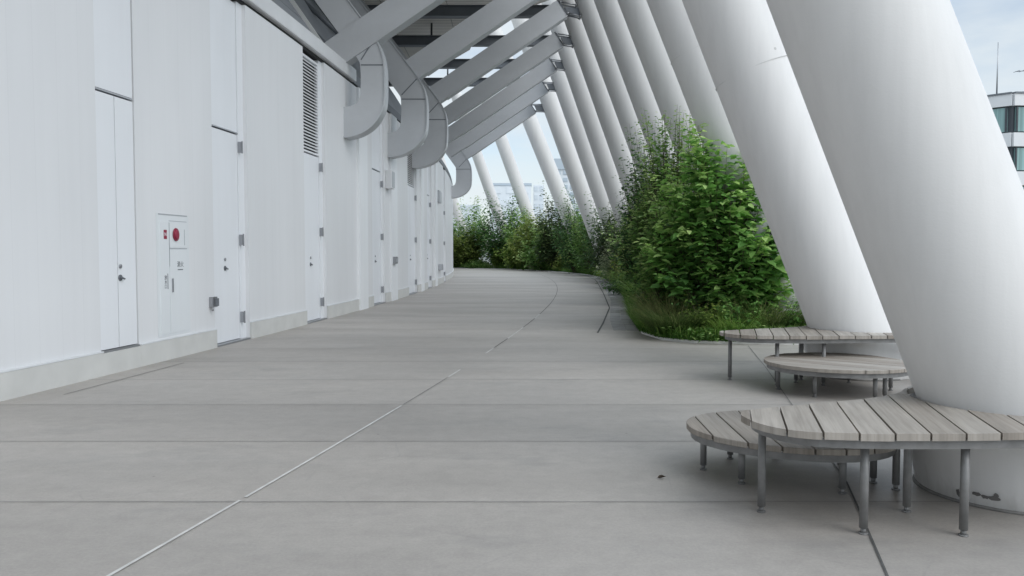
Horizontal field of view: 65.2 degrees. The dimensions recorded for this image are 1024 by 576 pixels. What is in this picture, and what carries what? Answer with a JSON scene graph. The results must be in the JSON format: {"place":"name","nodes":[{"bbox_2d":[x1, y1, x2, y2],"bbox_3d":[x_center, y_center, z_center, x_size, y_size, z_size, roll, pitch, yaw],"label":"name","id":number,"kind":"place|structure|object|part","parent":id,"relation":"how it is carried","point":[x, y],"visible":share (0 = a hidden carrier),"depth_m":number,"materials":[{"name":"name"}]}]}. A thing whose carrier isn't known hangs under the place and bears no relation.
{"place":"outdoors","nodes":[
{"label":"outdoors","id":0,"kind":"place"},
{"bbox_2d":[442,156,465,238],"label":"leaning column","id":1,"kind":"structure","parent":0,"point":[455,208],"depth_m":78.42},
{"bbox_2d":[0,264,1023,575],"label":"deck","id":2,"kind":"structure","parent":0,"point":[546,446],"depth_m":4.67,"materials":[{"name":"concrete"}]},
{"bbox_2d":[0,0,547,401],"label":"arena building","id":3,"kind":"structure","parent":2,"relation":"on","point":[219,124],"depth_m":9.81,"materials":[{"name":"paint"}]},
{"bbox_2d":[93,0,139,352],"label":"door","id":4,"kind":"structure","parent":3,"relation":"in","point":[111,18],"depth_m":8.31,"materials":[{"name":"metal"}]},
{"bbox_2d":[156,213,189,337],"bbox_3d":[-3.967,-0.156,9.425,0.040,1.415,0.714,0,3,6],"label":"hydrant cabinet","id":5,"kind":"object","parent":3,"relation":"attached to","point":[172,245],"visible":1,"depth_m":9.39,"materials":[{"name":"metal"}]},
{"bbox_3d":[-3.969,0.034,9.540,0.006,0.975,0.402,0,3,6],"label":"cabinet door","id":6,"kind":"part","parent":5,"relation":"part of","materials":[{"name":"paint"}]},
{"bbox_2d":[209,297,218,310],"bbox_3d":[-3.850,0.205,10.352,0.078,0.180,0.133,0,3,6],"label":"door holder","id":7,"kind":"object","parent":3,"relation":"attached to","point":[213,302],"depth_m":10.31,"materials":[{"name":"metal"}]},
{"bbox_2d":[209,0,250,346],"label":"door","id":8,"kind":"structure","parent":3,"relation":"in","point":[225,15],"depth_m":10.97,"materials":[{"name":"metal"}]},
{"bbox_2d":[303,53,326,323],"bbox_3d":[-3.718,-1.765,14.307,0.433,4.740,1.154,0,3,5],"label":"door","id":9,"kind":"structure","parent":3,"relation":"in","point":[312,96],"depth_m":14.43,"materials":[{"name":"metal"}]},
{"bbox_2d":[372,122,385,305],"bbox_3d":[-3.349,-1.978,19.041,0.373,4.740,1.302,0,3,3],"label":"door","id":10,"kind":"structure","parent":3,"relation":"in","point":[377,183],"depth_m":19.25,"materials":[{"name":"metal"}]},
{"bbox_2d":[386,170,394,188],"bbox_3d":[-3.033,-2.699,19.944,0.170,0.460,0.341,0,3,3],"label":"wall light","id":11,"kind":"object","parent":3,"relation":"attached to","point":[390,179],"visible":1,"depth_m":19.78,"materials":[{"name":"metal"}]},
{"bbox_2d":[393,257,397,263],"bbox_3d":[-3.019,-0.716,20.585,0.140,0.180,0.301,0,3,3],"label":"outlet box","id":12,"kind":"object","parent":3,"relation":"attached to","point":[395,260],"visible":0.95,"depth_m":20.44,"materials":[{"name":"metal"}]},
{"bbox_2d":[407,154,416,294],"bbox_3d":[-3.155,-2.188,23.716,0.434,4.740,1.668,0,3,2],"label":"door","id":13,"kind":"structure","parent":3,"relation":"in","point":[412,198],"depth_m":24.01,"materials":[{"name":"metal"}]},
{"bbox_2d":[427,167,431,288],"bbox_3d":[-3.053,-2.362,27.574,0.454,4.740,1.306,0,3,0],"label":"door","id":14,"kind":"structure","parent":3,"relation":"in","point":[428,168],"depth_m":27.95,"materials":[{"name":"metal"}]},
{"bbox_2d":[437,190,441,203],"bbox_3d":[-2.755,-3.435,30.176,0.133,0.450,0.901,0,3,0],"label":"wall box","id":15,"kind":"object","parent":3,"relation":"attached to","point":[439,194],"visible":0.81,"depth_m":29.80,"materials":[{"name":"grey metal"}]},
{"bbox_2d":[438,264,442,269],"bbox_3d":[-2.753,-0.809,30.995,0.130,0.230,0.800,0,3,0],"label":"vent cover","id":16,"kind":"object","parent":3,"relation":"attached to","point":[440,266],"visible":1,"depth_m":30.60,"materials":[{"name":"grey metal"}]},
{"bbox_2d":[443,169,444,281],"bbox_3d":[-3.042,-2.629,33.514,0.448,4.740,1.204,0,3,0],"label":"door","id":17,"kind":"structure","parent":3,"relation":"in","point":[443,169],"depth_m":33.94,"materials":[{"name":"metal"}]},
{"bbox_2d":[106,314,539,575],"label":"deck pale line","id":18,"kind":"object","parent":2,"relation":"on","point":[150,551],"visible":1,"depth_m":4.00,"materials":[{"name":"grey concrete"}]},
{"bbox_2d":[0,316,956,501],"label":"deck saw cuts","id":19,"kind":"object","parent":2,"relation":"on","point":[468,379],"visible":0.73,"depth_m":7.83,"materials":[{"name":"grey concrete"}]},
{"bbox_2d":[575,274,638,329],"bbox_3d":[3.196,-0.053,29.110,1.407,0.028,32.824,0,3,3],"label":"paver strip","id":20,"kind":"object","parent":2,"relation":"on","point":[616,318],"visible":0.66,"depth_m":16.47,"materials":[{"name":"grey concrete"}]},
{"bbox_2d":[453,262,805,341],"bbox_3d":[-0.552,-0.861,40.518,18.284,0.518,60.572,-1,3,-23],"label":"grass","id":21,"kind":"structure","parent":2,"relation":"on","point":[648,330],"depth_m":11.49,"materials":[{"name":"green plant"}]},
{"bbox_2d":[453,250,464,267],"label":"shrub","id":22,"kind":"object","parent":21,"relation":"on","point":[457,260],"visible":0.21,"depth_m":62.04,"materials":[{"name":"green plant"}]},
{"bbox_2d":[453,196,484,260],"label":"tree","id":23,"kind":"object","parent":21,"relation":"on","point":[468,217],"visible":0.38,"depth_m":62.85,"materials":[{"name":"green plant"}]},
{"bbox_2d":[453,225,485,267],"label":"shrub","id":24,"kind":"object","parent":21,"relation":"on","point":[473,254],"visible":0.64,"depth_m":61.53,"materials":[{"name":"green plant"}]},
{"bbox_2d":[460,259,489,268],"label":"shrub","id":25,"kind":"object","parent":21,"relation":"on","point":[478,263],"visible":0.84,"depth_m":60.75,"materials":[{"name":"green plant"}]},
{"bbox_2d":[451,92,509,238],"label":"leaning column","id":26,"kind":"structure","parent":21,"relation":"on","point":[483,173],"depth_m":69.05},
{"bbox_2d":[484,238,507,267],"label":"shrub","id":27,"kind":"object","parent":21,"relation":"on","point":[499,260],"visible":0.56,"depth_m":59.47,"materials":[{"name":"green plant"}]},
{"bbox_2d":[466,188,532,267],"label":"tree","id":28,"kind":"object","parent":21,"relation":"on","point":[490,234],"visible":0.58,"depth_m":59.83,"materials":[{"name":"green plant"}]},
{"bbox_2d":[481,75,538,229],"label":"leaning column","id":29,"kind":"structure","parent":21,"relation":"on","point":[511,167],"depth_m":59.38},
{"bbox_2d":[493,233,530,269],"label":"shrub","id":30,"kind":"object","parent":21,"relation":"on","point":[508,256],"visible":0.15,"depth_m":57.03,"materials":[{"name":"green plant"}]},
{"bbox_2d":[498,204,537,262],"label":"shrub","id":31,"kind":"object","parent":21,"relation":"on","point":[507,230],"visible":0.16,"depth_m":57.87,"materials":[{"name":"green plant"}]},
{"bbox_2d":[507,206,552,269],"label":"shrub","id":32,"kind":"object","parent":21,"relation":"on","point":[528,233],"visible":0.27,"depth_m":54.61,"materials":[{"name":"green plant"}]},
{"bbox_2d":[513,223,555,270],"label":"shrub","id":33,"kind":"object","parent":21,"relation":"on","point":[536,265],"visible":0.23,"depth_m":52.44,"materials":[{"name":"green plant"}]},
{"bbox_2d":[490,27,579,240],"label":"leaning column","id":34,"kind":"structure","parent":21,"relation":"on","point":[543,154],"depth_m":46.74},
{"bbox_2d":[534,257,555,270],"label":"shrub","id":35,"kind":"object","parent":21,"relation":"on","point":[547,267],"visible":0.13,"depth_m":51.92,"materials":[{"name":"green plant"}]},
{"bbox_2d":[528,184,576,270],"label":"tree","id":36,"kind":"object","parent":21,"relation":"on","point":[550,253],"visible":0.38,"depth_m":51.03,"materials":[{"name":"green plant"}]},
{"bbox_2d":[511,19,602,257],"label":"leaning column","id":37,"kind":"structure","parent":21,"relation":"on","point":[559,128],"depth_m":39.19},
{"bbox_2d":[388,69,544,198],"bbox_3d":[-2.926,-8.174,39.725,9.147,7.380,1.036,0,3,0],"label":"roof girder","id":38,"kind":"object","parent":37,"relation":"attached to","point":[461,187],"visible":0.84,"depth_m":39.90,"materials":[{"name":"white metal"}]},
{"bbox_2d":[550,252,568,270],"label":"shrub","id":39,"kind":"object","parent":21,"relation":"on","point":[560,262],"visible":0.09,"depth_m":50.03,"materials":[{"name":"green plant"}]},
{"bbox_2d":[546,187,586,272],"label":"tree","id":40,"kind":"object","parent":21,"relation":"on","point":[565,228],"visible":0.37,"depth_m":46.02,"materials":[{"name":"green plant"}]},
{"bbox_2d":[566,256,587,272],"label":"shrub","id":41,"kind":"object","parent":21,"relation":"on","point":[577,266],"visible":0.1,"depth_m":45.50,"materials":[{"name":"green plant"}]},
{"bbox_2d":[537,3,617,234],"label":"leaning column","id":42,"kind":"structure","parent":21,"relation":"on","point":[578,135],"depth_m":35.29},
{"bbox_2d":[440,59,555,156],"bbox_3d":[-2.752,-8.771,35.753,9.497,5.750,0.878,0,3,0],"label":"roof girder","id":43,"kind":"object","parent":42,"relation":"attached to","point":[499,118],"visible":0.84,"depth_m":35.87,"materials":[{"name":"white metal"}]},
{"bbox_2d":[563,203,595,274],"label":"shrub","id":44,"kind":"object","parent":21,"relation":"on","point":[580,242],"visible":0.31,"depth_m":41.72,"materials":[{"name":"green plant"}]},
{"bbox_2d":[541,0,628,241],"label":"leaning column","id":45,"kind":"structure","parent":21,"relation":"on","point":[591,124],"depth_m":31.40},
{"bbox_2d":[392,23,564,143],"bbox_3d":[-2.687,-8.555,31.829,9.626,5.750,0.737,0,3,0],"label":"roof girder","id":46,"kind":"object","parent":45,"relation":"attached to","point":[506,96],"visible":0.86,"depth_m":31.85,"materials":[{"name":"white metal"}]},
{"bbox_2d":[573,193,610,276],"bbox_3d":[4.631,-2.555,36.623,3.743,4.329,3.695,0,3,0],"label":"shrub","id":47,"kind":"object","parent":21,"relation":"on","point":[590,246],"visible":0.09,"depth_m":37.19,"materials":[{"name":"green plant"}]},
{"bbox_2d":[588,263,598,273],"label":"shrub","id":48,"kind":"object","parent":21,"relation":"on","point":[593,269],"visible":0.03,"depth_m":40.99,"materials":[{"name":"green plant"}]},
{"bbox_2d":[559,0,640,208],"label":"leaning column","id":49,"kind":"structure","parent":21,"relation":"on","point":[603,106],"depth_m":27.50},
{"bbox_2d":[363,0,573,124],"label":"roof girder","id":50,"kind":"object","parent":49,"relation":"attached to","point":[505,76],"visible":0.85,"depth_m":27.86,"materials":[{"name":"white metal"}]},
{"bbox_2d":[580,202,619,275],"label":"shrub","id":51,"kind":"object","parent":21,"relation":"on","point":[603,238],"visible":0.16,"depth_m":33.39,"materials":[{"name":"green plant"}]},
{"bbox_2d":[595,230,624,283],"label":"shrub","id":52,"kind":"object","parent":21,"relation":"on","point":[608,265],"visible":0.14,"depth_m":27.65,"materials":[{"name":"green plant"}]},
{"bbox_2d":[600,268,619,284],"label":"shrub","id":53,"kind":"object","parent":21,"relation":"on","point":[610,276],"visible":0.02,"depth_m":27.29,"materials":[{"name":"green plant"}]},
{"bbox_2d":[595,276,625,294],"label":"shrub","id":54,"kind":"object","parent":21,"relation":"on","point":[609,288],"visible":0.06,"depth_m":23.25,"materials":[{"name":"green plant"}]},
{"bbox_2d":[600,202,630,259],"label":"shrub","id":55,"kind":"object","parent":21,"relation":"on","point":[614,230],"visible":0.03,"depth_m":30.97,"materials":[{"name":"green plant"}]},
{"bbox_2d":[575,0,657,186],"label":"leaning column","id":56,"kind":"structure","parent":21,"relation":"on","point":[609,69],"depth_m":23.63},
{"bbox_2d":[360,0,581,168],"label":"roof girder","id":57,"kind":"object","parent":56,"relation":"attached to","point":[431,150],"visible":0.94,"depth_m":23.91,"materials":[{"name":"white metal"}]},
{"bbox_2d":[601,207,633,263],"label":"shrub","id":58,"kind":"object","parent":21,"relation":"on","point":[616,240],"depth_m":27.02,"materials":[{"name":"green plant"}]},
{"bbox_2d":[600,249,635,288],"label":"shrub","id":59,"kind":"object","parent":21,"relation":"on","point":[619,263],"visible":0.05,"depth_m":20.71,"materials":[{"name":"green plant"}]},
{"bbox_2d":[607,249,628,279],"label":"shrub","id":60,"kind":"object","parent":21,"relation":"on","point":[616,266],"visible":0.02,"depth_m":25.17,"materials":[{"name":"green plant"}]},
{"bbox_2d":[611,256,639,294],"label":"shrub","id":61,"kind":"object","parent":21,"relation":"on","point":[624,279],"visible":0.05,"depth_m":19.48,"materials":[{"name":"green plant"}]},
{"bbox_2d":[607,183,648,266],"bbox_3d":[3.821,-1.589,22.518,2.378,3.610,2.356,0,3,0],"label":"shrub","id":62,"kind":"object","parent":21,"relation":"on","point":[619,227],"visible":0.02,"depth_m":22.42,"materials":[{"name":"green plant"}]},
{"bbox_2d":[620,265,647,300],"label":"shrub","id":63,"kind":"object","parent":21,"relation":"on","point":[634,289],"visible":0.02,"depth_m":16.23,"materials":[{"name":"green plant"}]},
{"bbox_2d":[627,284,650,309],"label":"shrub","id":64,"kind":"object","parent":21,"relation":"on","point":[640,297],"visible":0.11,"depth_m":14.83,"materials":[{"name":"green plant"}]},
{"bbox_2d":[605,116,675,287],"bbox_3d":[3.410,-1.738,18.616,2.430,4.260,2.360,0,3,0],"label":"shrub","id":65,"kind":"object","parent":21,"relation":"on","point":[626,255],"visible":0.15,"depth_m":18.46,"materials":[{"name":"green plant"}]},
{"bbox_2d":[594,0,687,184],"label":"leaning column","id":66,"kind":"structure","parent":21,"relation":"on","point":[633,74],"depth_m":19.73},
{"bbox_2d":[349,0,538,158],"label":"roof girder","id":67,"kind":"object","parent":66,"relation":"attached to","point":[410,134],"visible":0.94,"depth_m":19.94,"materials":[{"name":"white metal"}]},
{"bbox_2d":[633,288,677,313],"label":"shrub","id":68,"kind":"object","parent":21,"relation":"on","point":[651,298],"visible":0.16,"depth_m":13.06,"materials":[{"name":"green plant"}]},
{"bbox_2d":[617,0,701,192],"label":"leaning column","id":69,"kind":"structure","parent":21,"relation":"on","point":[654,59],"depth_m":15.86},
{"bbox_2d":[315,0,445,140],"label":"roof girder","id":70,"kind":"object","parent":69,"relation":"attached to","point":[363,39],"visible":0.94,"depth_m":15.93,"materials":[{"name":"white metal"}]},
{"bbox_2d":[614,104,710,300],"bbox_3d":[2.910,-1.349,14.445,2.004,3.917,2.104,0,3,0],"label":"shrub","id":71,"kind":"object","parent":21,"relation":"on","point":[676,169],"visible":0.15,"depth_m":14.39,"materials":[{"name":"green plant"}]},
{"bbox_2d":[630,184,695,308],"bbox_3d":[2.768,-0.562,13.159,1.743,2.395,1.830,0,3,0],"label":"shrub","id":72,"kind":"object","parent":21,"relation":"on","point":[650,279],"visible":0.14,"depth_m":12.89,"materials":[{"name":"green plant"}]},
{"bbox_2d":[615,285,715,319],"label":"ornamental grass","id":73,"kind":"object","parent":21,"relation":"on","point":[666,305],"depth_m":12.06,"materials":[{"name":"green grass blades"}]},
{"bbox_2d":[623,300,727,335],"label":"ornamental grass","id":74,"kind":"object","parent":21,"relation":"on","point":[664,321],"depth_m":11.32,"materials":[{"name":"green grass blades"}]},
{"bbox_2d":[677,294,726,329],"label":"grass","id":75,"kind":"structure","parent":21,"relation":"on","point":[704,312],"depth_m":11.32,"materials":[{"name":"green plant"}]},
{"bbox_2d":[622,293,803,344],"bbox_3d":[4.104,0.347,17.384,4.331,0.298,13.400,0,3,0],"label":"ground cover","id":76,"kind":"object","parent":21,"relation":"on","point":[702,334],"visible":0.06,"depth_m":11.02,"materials":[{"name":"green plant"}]},
{"bbox_2d":[633,119,793,321],"bbox_3d":[3.339,-0.893,11.945,2.603,3.170,2.269,-1,3,-28],"label":"shrub","id":77,"kind":"object","parent":21,"relation":"on","point":[709,236],"visible":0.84,"depth_m":11.66,"materials":[{"name":"green plant"}]},
{"bbox_2d":[685,130,748,287],"bbox_3d":[3.193,-1.425,12.227,1.234,4.197,0.802,0,3,0],"label":"shrub","id":78,"kind":"object","parent":21,"relation":"on","point":[706,152],"visible":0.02,"depth_m":12.12,"materials":[{"name":"green plant"}]},
{"bbox_2d":[669,245,779,318],"bbox_3d":[3.705,-0.166,12.660,2.819,1.726,2.655,0,3,0],"label":"shrub","id":79,"kind":"object","parent":21,"relation":"on","point":[690,302],"visible":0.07,"depth_m":11.83,"materials":[{"name":"green plant"}]},
{"bbox_2d":[646,0,804,322],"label":"leaning column","id":80,"kind":"structure","parent":21,"relation":"on","point":[686,58],"depth_m":11.93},
{"bbox_2d":[690,305,775,335],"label":"ornamental grass","id":81,"kind":"object","parent":21,"relation":"on","point":[729,322],"depth_m":10.96,"materials":[{"name":"green plant"}]},
{"bbox_2d":[712,297,770,329],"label":"shrub","id":82,"kind":"object","parent":21,"relation":"on","point":[738,309],"visible":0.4,"depth_m":11.30,"materials":[{"name":"green plant"}]},
{"bbox_2d":[713,291,803,329],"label":"ornamental grass","id":83,"kind":"object","parent":21,"relation":"on","point":[776,319],"depth_m":11.29,"materials":[{"name":"green grass blades"}]},
{"bbox_2d":[773,295,805,326],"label":"shrub","id":84,"kind":"object","parent":21,"relation":"on","point":[797,320],"visible":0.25,"depth_m":11.46,"materials":[{"name":"green plant"}]},
{"bbox_2d":[471,268,798,344],"bbox_3d":[-0.856,-0.522,39.248,16.127,0.055,60.503,-1,3,-23],"label":"bed edging","id":85,"kind":"object","parent":2,"relation":"on","point":[694,341],"visible":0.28,"depth_m":11.00,"materials":[{"name":"concrete"}]},
{"bbox_2d":[494,276,888,575],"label":"deck joints","id":86,"kind":"object","parent":2,"relation":"on","point":[877,552],"visible":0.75,"depth_m":4.05,"materials":[{"name":"grey concrete"}]},
{"bbox_2d":[686,410,895,494],"bbox_3d":[1.562,0.913,4.484,1.133,0.271,1.015,0,3,0],"label":"timber bench","id":87,"kind":"object","parent":2,"relation":"on","point":[730,432],"visible":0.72,"depth_m":4.21,"materials":[{"name":"grey wood"}]},
{"bbox_2d":[682,0,909,380],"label":"leaning column","id":88,"kind":"structure","parent":2,"relation":"on","point":[757,89],"depth_m":7.91,"materials":[{"name":"white paint"}]},
{"bbox_2d":[720,325,895,385],"bbox_3d":[3.521,0.645,8.166,3.003,0.476,1.541,0,3,0],"label":"timber bench","id":89,"kind":"object","parent":2,"relation":"on","point":[801,336],"visible":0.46,"depth_m":7.49,"materials":[{"name":"grey wood"}]},
{"bbox_2d":[764,352,907,397],"bbox_3d":[2.922,0.790,7.233,1.260,0.271,1.211,0,3,0],"label":"timber bench","id":90,"kind":"object","parent":2,"relation":"on","point":[848,366],"visible":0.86,"depth_m":6.94,"materials":[{"name":"grey wood"}]},
{"bbox_2d":[741,386,1023,536],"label":"timber bench","id":91,"kind":"object","parent":2,"relation":"on","point":[905,420],"visible":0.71,"depth_m":3.59,"materials":[{"name":"grey wood"}]},
{"bbox_2d":[766,0,1023,514],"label":"leaning column","id":92,"kind":"structure","parent":2,"relation":"on","point":[915,148],"depth_m":3.93,"materials":[{"name":"white paint"}]},
{"bbox_2d":[607,269,622,284],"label":"ornamental grass","id":93,"kind":"object","parent":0,"point":[614,276],"depth_m":26.36,"materials":[{"name":"green plant"}]},
{"bbox_2d":[616,278,646,297],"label":"ornamental grass","id":94,"kind":"object","parent":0,"point":[631,287],"depth_m":16.56,"materials":[{"name":"green plant"}]},
{"bbox_2d":[617,294,648,312],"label":"ornamental grass","id":95,"kind":"object","parent":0,"point":[633,303],"depth_m":14.15,"materials":[{"name":"green plant"}]},
{"bbox_2d":[389,0,1023,238],"label":"sky","id":96,"kind":"structure","parent":0,"point":[983,24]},
{"label":"ground","id":97,"kind":"structure","parent":0,"visible":0},
{"bbox_2d":[453,212,477,236],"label":"city building","id":98,"kind":"structure","parent":97,"relation":"on","point":[465,216],"depth_m":329.03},
{"bbox_2d":[460,205,479,225],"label":"city building","id":99,"kind":"structure","parent":97,"relation":"on","point":[468,207],"depth_m":418.48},
{"bbox_2d":[490,183,531,226],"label":"city building","id":100,"kind":"structure","parent":97,"relation":"on","point":[504,192],"depth_m":418.15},
{"bbox_2d":[491,212,553,233],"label":"city building","id":101,"kind":"structure","parent":97,"relation":"on","point":[519,216],"depth_m":378.83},
{"bbox_2d":[533,185,543,211],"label":"city building","id":102,"kind":"structure","parent":97,"relation":"on","point":[538,200],"depth_m":428.18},
{"bbox_2d":[554,159,581,228],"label":"city building","id":103,"kind":"structure","parent":97,"relation":"on","point":[561,170],"depth_m":298.41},
{"bbox_2d":[987,42,1023,188],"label":"office building","id":104,"kind":"structure","parent":97,"relation":"on","point":[1008,109],"depth_m":59.54,"materials":[{"name":"grey metal"}]},
{"bbox_2d":[993,108,1007,131],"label":"window","id":105,"kind":"structure","parent":104,"relation":"in","point":[1001,114],"depth_m":59.87,"materials":[{"name":"teal glass"}]},
{"bbox_2d":[1014,107,1023,131],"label":"window","id":106,"kind":"structure","parent":104,"relation":"in","point":[1019,111],"depth_m":59.41,"materials":[{"name":"teal glass"}]},
{"bbox_2d":[1014,148,1023,169],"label":"window","id":107,"kind":"structure","parent":104,"relation":"in","point":[1018,152],"depth_m":59.54,"materials":[{"name":"teal glass"}]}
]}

